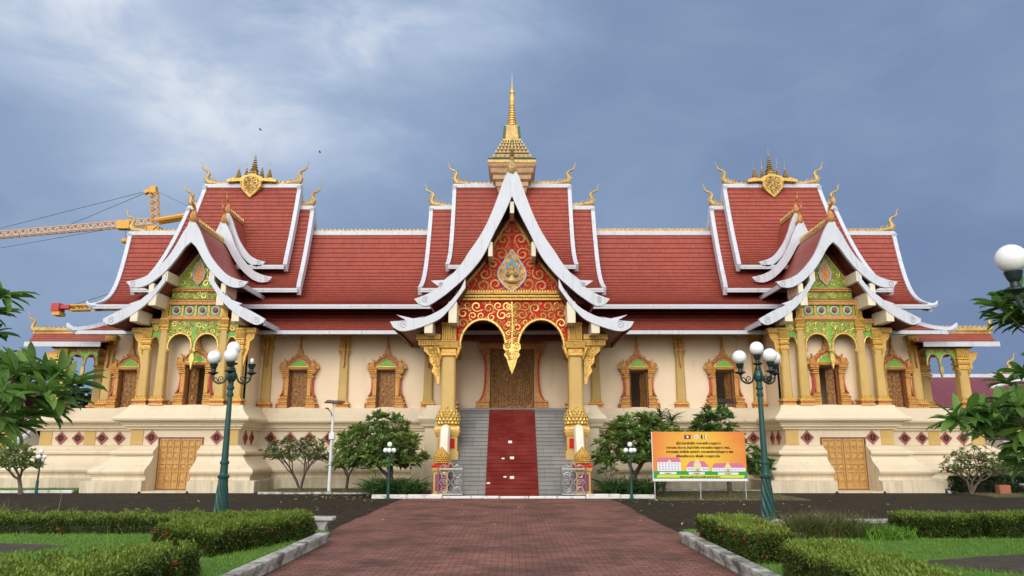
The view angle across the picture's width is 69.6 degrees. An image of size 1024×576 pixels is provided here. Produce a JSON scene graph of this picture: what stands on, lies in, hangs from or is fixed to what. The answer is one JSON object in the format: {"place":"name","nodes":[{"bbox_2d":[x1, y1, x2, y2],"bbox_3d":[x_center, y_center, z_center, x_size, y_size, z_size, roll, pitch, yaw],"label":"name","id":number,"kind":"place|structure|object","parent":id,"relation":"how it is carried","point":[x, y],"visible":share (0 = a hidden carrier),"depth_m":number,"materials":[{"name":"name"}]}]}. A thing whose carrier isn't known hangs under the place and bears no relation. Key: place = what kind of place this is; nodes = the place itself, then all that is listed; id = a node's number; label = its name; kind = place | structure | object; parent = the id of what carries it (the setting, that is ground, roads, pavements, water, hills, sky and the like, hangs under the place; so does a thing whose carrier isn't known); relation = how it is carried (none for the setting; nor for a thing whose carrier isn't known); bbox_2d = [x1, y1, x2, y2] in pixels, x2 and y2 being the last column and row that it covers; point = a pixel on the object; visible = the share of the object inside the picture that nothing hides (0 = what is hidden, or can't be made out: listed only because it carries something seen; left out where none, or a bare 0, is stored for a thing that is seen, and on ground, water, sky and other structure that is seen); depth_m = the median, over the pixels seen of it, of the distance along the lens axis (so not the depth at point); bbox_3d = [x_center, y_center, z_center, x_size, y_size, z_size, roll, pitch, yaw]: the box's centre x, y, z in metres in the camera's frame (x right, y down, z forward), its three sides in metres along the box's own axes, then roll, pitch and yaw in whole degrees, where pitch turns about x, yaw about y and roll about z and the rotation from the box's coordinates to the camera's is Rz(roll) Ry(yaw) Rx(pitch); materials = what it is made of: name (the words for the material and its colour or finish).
{"place":"outdoors","nodes":[
{"label":"outdoors","id":0,"kind":"place"},
{"bbox_2d":[6,381,39,454],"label":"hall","id":1,"kind":"structure","parent":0,"point":[33,439],"depth_m":51.33,"materials":[{"name":"paint"}]},
{"bbox_2d":[0,487,78,490],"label":"grass","id":2,"kind":"structure","parent":0,"point":[58,488],"depth_m":29.42,"materials":[{"name":"green plant"}]},
{"bbox_2d":[67,384,92,407],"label":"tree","id":3,"kind":"object","parent":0,"point":[82,404],"visible":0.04,"depth_m":59.62,"materials":[{"name":"green plant"}]},
{"bbox_2d":[0,529,330,575],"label":"lawn","id":4,"kind":"structure","parent":0,"point":[146,539],"depth_m":12.16,"materials":[{"name":"green plant"}]},
{"bbox_2d":[0,496,65,522],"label":"grass clump","id":5,"kind":"object","parent":4,"relation":"on","point":[23,508],"visible":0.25,"depth_m":14.59,"materials":[{"name":"green plant"}]},
{"bbox_2d":[0,543,68,552],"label":"soil bed","id":6,"kind":"object","parent":4,"relation":"on","point":[8,547],"visible":0.88,"depth_m":11.93,"materials":[{"name":"soil"}]},
{"bbox_2d":[0,281,107,451],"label":"plumeria tree","id":7,"kind":"object","parent":4,"relation":"on","point":[22,369],"visible":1,"depth_m":8.03,"materials":[{"name":"green plant"}]},
{"bbox_2d":[0,537,205,575],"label":"hedge","id":8,"kind":"object","parent":4,"relation":"on","point":[135,560],"visible":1,"depth_m":8.14,"materials":[{"name":"green plant"}]},
{"bbox_2d":[50,524,173,554],"bbox_3d":[-5.055,3.319,9.433,1.948,0.728,1.162,0,-12,0],"label":"grass clump","id":9,"kind":"object","parent":4,"relation":"on","point":[107,541],"visible":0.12,"depth_m":9.49,"materials":[{"name":"green plant"}]},
{"bbox_2d":[0,506,224,533],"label":"hedge","id":10,"kind":"object","parent":4,"relation":"on","point":[125,521],"visible":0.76,"depth_m":14.00,"materials":[{"name":"green plant"}]},
{"bbox_2d":[150,507,315,556],"bbox_3d":[-4.627,4.133,12.670,1.641,0.612,3.313,-4,-13,20],"label":"hedge","id":11,"kind":"object","parent":4,"relation":"on","point":[214,534],"visible":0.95,"depth_m":11.81,"materials":[{"name":"green plant"}]},
{"bbox_2d":[312,516,335,529],"bbox_3d":[-4.425,4.746,14.677,1.750,0.360,0.360,0,-12,0],"label":"bench","id":12,"kind":"object","parent":4,"relation":"on","point":[322,522],"visible":0.37,"depth_m":14.55,"materials":[{"name":"white stone"}]},
{"bbox_2d":[262,499,740,575],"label":"path","id":13,"kind":"structure","parent":0,"point":[551,537],"depth_m":13.24,"materials":[{"name":"red brick"}]},
{"bbox_2d":[0,492,1023,537],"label":"road","id":14,"kind":"structure","parent":0,"point":[345,510],"depth_m":22.66,"materials":[{"name":"grey asphalt"}]},
{"bbox_2d":[0,442,45,494],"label":"plumeria tree","id":15,"kind":"object","parent":14,"relation":"on","point":[9,460],"visible":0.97,"depth_m":27.66,"materials":[{"name":"green plant"}]},
{"bbox_2d":[0,490,73,492],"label":"kerb","id":16,"kind":"structure","parent":14,"relation":"on","point":[39,491],"depth_m":28.43,"materials":[{"name":"white concrete"}]},
{"bbox_2d":[33,449,46,494],"bbox_3d":[-17.846,6.916,27.706,0.447,1.655,0.334,0,-12,0],"label":"garden lamp","id":17,"kind":"object","parent":14,"relation":"on","point":[40,456],"visible":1,"depth_m":27.72,"materials":[{"name":"green metal"}]},
{"bbox_2d":[207,342,256,513],"bbox_3d":[-6.511,3.257,16.670,0.992,4.118,0.845,-7,-14,29],"label":"street lamp","id":18,"kind":"object","parent":14,"relation":"on","point":[231,354],"visible":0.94,"depth_m":16.62,"materials":[{"name":"green metal"}]},
{"bbox_2d":[220,532,329,575],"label":"planter kerb","id":19,"kind":"structure","parent":14,"relation":"on","point":[263,565],"depth_m":10.76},
{"bbox_2d":[258,492,368,493],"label":"kerb","id":20,"kind":"structure","parent":14,"relation":"on","point":[312,493],"depth_m":27.75,"materials":[{"name":"white concrete"}]},
{"bbox_2d":[265,488,366,492],"bbox_3d":[-7.200,8.187,29.305,4.800,0.250,2.950,0,-12,0],"label":"grass strip","id":21,"kind":"object","parent":14,"relation":"on","point":[317,489],"depth_m":29.24,"materials":[{"name":"green plant"}]},
{"bbox_2d":[258,435,328,489],"bbox_3d":[-8.714,7.030,29.501,2.840,2.253,2.359,0,-12,0],"label":"plumeria tree","id":22,"kind":"object","parent":21,"relation":"on","point":[278,453],"visible":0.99,"depth_m":29.27,"materials":[{"name":"green plant"}]},
{"bbox_2d":[324,400,344,491],"bbox_3d":[-6.981,6.109,28.503,0.720,3.570,0.801,0,-12,0],"label":"solar street light","id":23,"kind":"object","parent":21,"relation":"on","point":[332,434],"visible":0.88,"depth_m":28.63,"materials":[{"name":"white paint"}]},
{"bbox_2d":[323,440,372,489],"bbox_3d":[-6.533,7.117,29.566,2.109,2.097,1.790,0,-12,0],"label":"plumeria tree","id":24,"kind":"object","parent":21,"relation":"on","point":[347,474],"visible":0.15,"depth_m":29.36,"materials":[{"name":"green plant"}]},
{"bbox_2d":[328,408,431,480],"bbox_3d":[-4.838,6.076,27.308,3.775,3.202,2.913,0,-12,0],"label":"plumeria tree","id":25,"kind":"object","parent":14,"relation":"on","point":[369,451],"visible":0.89,"depth_m":26.78,"materials":[{"name":"green plant"}]},
{"bbox_2d":[383,442,395,499],"bbox_3d":[-4.175,6.178,24.898,0.447,1.905,0.334,0,-12,0],"label":"garden lamp","id":26,"kind":"object","parent":14,"relation":"on","point":[389,450],"visible":1,"depth_m":24.93,"materials":[{"name":"green metal"}]},
{"bbox_2d":[372,494,441,498],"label":"kerb","id":27,"kind":"structure","parent":14,"relation":"on","point":[409,496],"depth_m":25.36,"materials":[{"name":"white concrete"}]},
{"bbox_2d":[437,462,463,495],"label":"metal gate","id":28,"kind":"structure","parent":14,"relation":"on","point":[454,475],"depth_m":25.78,"materials":[{"name":"grey metal"}]},
{"bbox_2d":[130,493,886,524],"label":"fallen leaves","id":29,"kind":"object","parent":14,"relation":"on","point":[517,501],"visible":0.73,"depth_m":23.50,"materials":[{"name":"brown plant"}]},
{"bbox_2d":[0,86,1023,497],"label":"temple","id":30,"kind":"structure","parent":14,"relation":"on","point":[548,330],"depth_m":32.22,"materials":[{"name":"beige paint"}]},
{"bbox_2d":[104,336,139,407],"bbox_3d":[-17.150,3.859,33.096,1.860,3.400,0.600,0,-12,0],"label":"window","id":31,"kind":"structure","parent":30,"relation":"in","point":[128,382],"depth_m":32.99,"materials":[{"name":"gold paint"}]},
{"bbox_2d":[155,437,203,489],"bbox_3d":[-13.465,7.096,29.795,1.840,2.070,0.115,0,-12,0],"label":"cellar door","id":32,"kind":"structure","parent":30,"relation":"in","point":[176,457],"depth_m":29.81,"materials":[{"name":"gold wood"}]},
{"bbox_2d":[170,337,213,404],"bbox_3d":[-13.350,3.474,31.328,1.860,3.400,0.782,0,-12,0],"label":"window","id":33,"kind":"structure","parent":30,"relation":"in","point":[200,358],"depth_m":31.05,"materials":[{"name":"gold paint"}]},
{"bbox_2d":[275,336,319,407],"bbox_3d":[-9.550,3.859,33.096,1.860,3.400,0.600,0,-12,0],"label":"window","id":34,"kind":"structure","parent":30,"relation":"in","point":[300,386],"depth_m":32.94,"materials":[{"name":"gold paint"}]},
{"bbox_2d":[364,336,406,407],"bbox_3d":[-5.620,3.859,33.096,1.860,3.400,0.600,0,-12,0],"label":"window","id":35,"kind":"structure","parent":30,"relation":"in","point":[389,393],"depth_m":32.95,"materials":[{"name":"gold paint"}]},
{"bbox_2d":[475,341,548,407],"bbox_3d":[0.000,3.520,33.113,3.240,3.750,0.510,0,-12,0],"label":"entrance door","id":36,"kind":"structure","parent":30,"relation":"in","point":[511,382],"depth_m":33.07,"materials":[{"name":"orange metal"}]},
{"bbox_2d":[618,336,660,407],"bbox_3d":[5.650,3.878,33.184,1.860,3.400,0.781,0,-12,0],"label":"window","id":37,"kind":"structure","parent":30,"relation":"in","point":[637,362],"depth_m":32.90,"materials":[{"name":"gold paint"}]},
{"bbox_2d":[703,336,746,407],"bbox_3d":[9.500,3.878,33.184,1.860,3.400,0.781,0,-12,0],"label":"window","id":38,"kind":"structure","parent":30,"relation":"in","point":[722,361],"depth_m":32.90,"materials":[{"name":"gold paint"}]},
{"bbox_2d":[807,337,853,404],"bbox_3d":[13.350,3.474,31.328,1.860,3.400,0.782,0,-12,0],"label":"window","id":39,"kind":"structure","parent":30,"relation":"in","point":[821,359],"depth_m":31.08,"materials":[{"name":"gold paint"}]},
{"bbox_2d":[820,437,868,489],"bbox_3d":[13.465,7.096,29.795,1.840,2.070,0.115,0,-12,0],"label":"cellar door","id":40,"kind":"structure","parent":30,"relation":"in","point":[847,457],"depth_m":29.81,"materials":[{"name":"gold wood"}]},
{"bbox_2d":[884,336,919,407],"bbox_3d":[17.150,3.859,33.096,1.860,3.400,0.600,0,-12,0],"label":"window","id":41,"kind":"structure","parent":30,"relation":"in","point":[895,382],"depth_m":32.99,"materials":[{"name":"gold paint"}]},
{"bbox_2d":[443,496,585,498],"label":"kerb","id":42,"kind":"structure","parent":14,"relation":"on","point":[530,497],"depth_m":25.36,"materials":[{"name":"white concrete"}]},
{"bbox_2d":[560,462,586,496],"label":"metal gate","id":43,"kind":"structure","parent":14,"relation":"on","point":[569,475],"depth_m":25.78,"materials":[{"name":"grey metal"}]},
{"bbox_2d":[586,494,654,498],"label":"kerb","id":44,"kind":"structure","parent":14,"relation":"on","point":[617,496],"depth_m":25.36,"materials":[{"name":"white concrete"}]},
{"bbox_2d":[623,442,636,499],"bbox_3d":[4.026,6.178,24.898,0.447,1.905,0.334,0,-12,0],"label":"garden lamp","id":45,"kind":"object","parent":14,"relation":"on","point":[631,450],"visible":1,"depth_m":24.93,"materials":[{"name":"green metal"}]},
{"bbox_2d":[658,489,760,490],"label":"kerb","id":46,"kind":"structure","parent":14,"relation":"on","point":[711,490],"depth_m":29.26,"materials":[{"name":"white concrete"}]},
{"bbox_2d":[654,489,811,500],"bbox_3d":[7.400,7.809,27.494,5.000,0.220,6.650,0,-12,0],"label":"grass strip","id":47,"kind":"object","parent":14,"relation":"on","point":[734,496],"depth_m":25.06,"materials":[{"name":"plant"}]},
{"bbox_2d":[651,432,748,500],"bbox_3d":[6.320,5.994,24.844,3.200,2.240,0.600,0,-12,0],"label":"banner","id":48,"kind":"object","parent":47,"relation":"on","point":[699,457],"visible":1,"depth_m":24.85,"materials":[{"name":"orange plastic"}]},
{"bbox_2d":[717,398,736,488],"bbox_3d":[8.861,6.310,29.788,0.720,3.723,0.797,0,-12,0],"label":"solar street light","id":49,"kind":"object","parent":47,"relation":"on","point":[725,401],"visible":0.3,"depth_m":30.18,"materials":[{"name":"white paint"}]},
{"bbox_2d":[686,403,776,492],"bbox_3d":[8.485,6.196,28.531,3.557,3.464,2.088,0,-12,0],"label":"mango tree","id":50,"kind":"object","parent":47,"relation":"on","point":[752,465],"visible":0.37,"depth_m":28.39,"materials":[{"name":"plant"}]},
{"bbox_2d":[679,531,815,575],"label":"planter kerb","id":51,"kind":"structure","parent":14,"relation":"on","point":[738,564],"depth_m":10.81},
{"bbox_2d":[732,342,780,520],"bbox_3d":[5.692,3.265,16.707,0.996,4.118,0.882,-7,-14,31],"label":"street lamp","id":52,"kind":"object","parent":14,"relation":"on","point":[772,357],"visible":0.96,"depth_m":16.64,"materials":[{"name":"green metal"}]},
{"bbox_2d":[945,489,1023,497],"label":"grass strip","id":53,"kind":"object","parent":14,"relation":"on","point":[998,496],"depth_m":26.48,"materials":[{"name":"plant"}]},
{"bbox_2d":[939,442,1013,493],"bbox_3d":[17.383,6.772,27.566,2.658,1.953,1.975,0,-12,0],"label":"plumeria tree","id":54,"kind":"object","parent":53,"relation":"on","point":[982,458],"visible":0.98,"depth_m":27.48,"materials":[{"name":"green plant"}]},
{"bbox_2d":[946,474,1023,493],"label":"hedge","id":55,"kind":"object","parent":53,"relation":"on","point":[984,486],"visible":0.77,"depth_m":27.98,"materials":[{"name":"green plant"}]},
{"bbox_2d":[981,451,1023,480],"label":"plumeria tree","id":56,"kind":"object","parent":53,"relation":"on","point":[1020,472],"visible":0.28,"depth_m":28.63,"materials":[{"name":"green plant"}]},
{"bbox_2d":[995,485,1011,493],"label":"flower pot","id":57,"kind":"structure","parent":53,"relation":"on","point":[1003,489],"depth_m":27.16,"materials":[{"name":"ceramic"}]},
{"bbox_2d":[0,0,1023,438],"label":"sky","id":58,"kind":"structure","parent":0,"point":[915,108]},
{"bbox_2d":[592,490,605,493],"bbox_3d":[3.850,7.922,28.109,2.100,0.260,5.400,0,-12,0],"label":"grass strip","id":59,"kind":"object","parent":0,"point":[598,492],"depth_m":27.76,"materials":[{"name":"green plant"}]},
{"bbox_2d":[596,455,619,480],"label":"shrub","id":60,"kind":"object","parent":59,"relation":"on","point":[603,468],"visible":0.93,"depth_m":26.81,"materials":[{"name":"green plant"}]},
{"bbox_2d":[591,472,672,494],"bbox_3d":[4.220,6.992,26.490,3.319,0.904,2.962,0,-12,0],"label":"lily clump","id":61,"kind":"object","parent":59,"relation":"on","point":[642,486],"visible":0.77,"depth_m":25.96,"materials":[{"name":"green plant"}]},
{"bbox_2d":[590,410,685,482],"bbox_3d":[4.734,6.139,27.509,3.857,3.138,2.969,0,-12,0],"label":"plumeria tree","id":62,"kind":"object","parent":59,"relation":"on","point":[625,431],"visible":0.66,"depth_m":27.20,"materials":[{"name":"green plant"}]},
{"bbox_2d":[649,406,685,490],"bbox_3d":[5.970,6.350,29.188,2.087,3.408,1.472,0,-12,0],"label":"dracaena","id":63,"kind":"object","parent":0,"point":[670,417],"visible":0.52,"depth_m":29.37,"materials":[{"name":"green plant"}]},
{"bbox_2d":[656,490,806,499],"bbox_3d":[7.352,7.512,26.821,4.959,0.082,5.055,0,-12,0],"label":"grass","id":64,"kind":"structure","parent":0,"point":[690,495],"depth_m":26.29,"materials":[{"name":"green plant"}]},
{"bbox_2d":[682,528,1023,575],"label":"lawn","id":65,"kind":"structure","parent":0,"point":[928,555],"depth_m":11.80,"materials":[{"name":"green plant"}]},
{"bbox_2d":[694,510,778,551],"bbox_3d":[3.801,4.104,12.417,1.020,0.562,2.344,0,-12,0],"label":"hedge","id":66,"kind":"object","parent":65,"relation":"on","point":[715,529],"visible":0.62,"depth_m":12.30,"materials":[{"name":"green plant"}]},
{"bbox_2d":[731,522,794,563],"bbox_3d":[3.662,3.726,10.756,0.853,0.601,0.960,0,-12,0],"label":"hedge","id":67,"kind":"object","parent":65,"relation":"on","point":[758,543],"visible":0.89,"depth_m":10.42,"materials":[{"name":"green plant"}]},
{"bbox_2d":[765,505,890,538],"bbox_3d":[5.744,4.290,13.591,2.734,0.600,1.776,0,-12,0],"label":"grass clump","id":68,"kind":"object","parent":65,"relation":"on","point":[819,526],"visible":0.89,"depth_m":13.33,"materials":[{"name":"green plant"}]},
{"bbox_2d":[847,519,891,523],"bbox_3d":[7.675,4.619,14.091,2.450,0.360,0.360,0,-12,0],"label":"kerb","id":69,"kind":"object","parent":65,"relation":"on","point":[883,521],"visible":0.03,"depth_m":13.96,"materials":[{"name":"grey concrete"}]},
{"bbox_2d":[779,536,975,575],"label":"hedge","id":70,"kind":"object","parent":65,"relation":"on","point":[832,556],"visible":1,"depth_m":7.85,"materials":[{"name":"green plant"}]},
{"bbox_2d":[850,521,922,540],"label":"grass clump","id":71,"kind":"object","parent":65,"relation":"on","point":[893,533],"visible":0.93,"depth_m":13.06,"materials":[{"name":"green plant"}]},
{"bbox_2d":[887,508,983,538],"bbox_3d":[7.783,4.363,13.596,1.527,0.553,0.763,0,-12,0],"label":"hedge","id":72,"kind":"object","parent":65,"relation":"on","point":[956,523],"visible":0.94,"depth_m":13.33,"materials":[{"name":"green plant"}]},
{"bbox_2d":[925,275,1023,482],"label":"plumeria tree","id":73,"kind":"object","parent":65,"relation":"on","point":[1005,422],"visible":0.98,"depth_m":8.96,"materials":[{"name":"green plant"}]},
{"bbox_2d":[928,554,1023,572],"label":"soil bed","id":74,"kind":"object","parent":65,"relation":"on","point":[1015,563],"visible":0.92,"depth_m":10.24,"materials":[{"name":"brown soil"}]},
{"bbox_2d":[971,508,1023,538],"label":"hedge","id":75,"kind":"object","parent":65,"relation":"on","point":[1004,524],"visible":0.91,"depth_m":13.34,"materials":[{"name":"green plant"}]},
{"bbox_2d":[994,244,1023,310],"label":"street lamp","id":76,"kind":"object","parent":65,"relation":"on","point":[1009,260],"visible":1,"depth_m":8.05,"materials":[{"name":"green metal"}]},
{"bbox_2d":[821,352,1018,438],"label":"hall","id":77,"kind":"structure","parent":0,"point":[943,388],"depth_m":56.34,"materials":[{"name":"tile"}]},
{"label":"grass strip","id":78,"kind":"structure","parent":0,"visible":0},
{"bbox_2d":[259,487,430,492],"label":"grass","id":79,"kind":"structure","parent":78,"relation":"on","point":[315,490],"depth_m":28.87,"materials":[{"name":"green plant"}]},
{"bbox_2d":[350,472,432,495],"bbox_3d":[-4.149,6.957,26.454,3.501,0.953,3.021,0,-12,0],"label":"lily clump","id":80,"kind":"object","parent":78,"relation":"on","point":[407,486],"visible":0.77,"depth_m":25.95,"materials":[{"name":"green plant"}]},
{"bbox_3d":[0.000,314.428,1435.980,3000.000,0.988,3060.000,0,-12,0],"label":"ground","id":81,"kind":"structure","parent":0,"visible":0},
{"bbox_2d":[0,186,186,247],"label":"tower crane","id":82,"kind":"object","parent":81,"relation":"on","point":[122,225],"visible":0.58,"depth_m":93.75,"materials":[{"name":"yellow metal"}]},
{"bbox_2d":[50,294,187,438],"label":"tower crane","id":83,"kind":"object","parent":81,"relation":"on","point":[57,309],"visible":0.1,"depth_m":111.43,"materials":[{"name":"orange"}]},
{"bbox_2d":[985,379,1023,449],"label":"hall","id":84,"kind":"structure","parent":81,"relation":"on","point":[998,442],"depth_m":45.69,"materials":[{"name":"white paint"}]}
]}

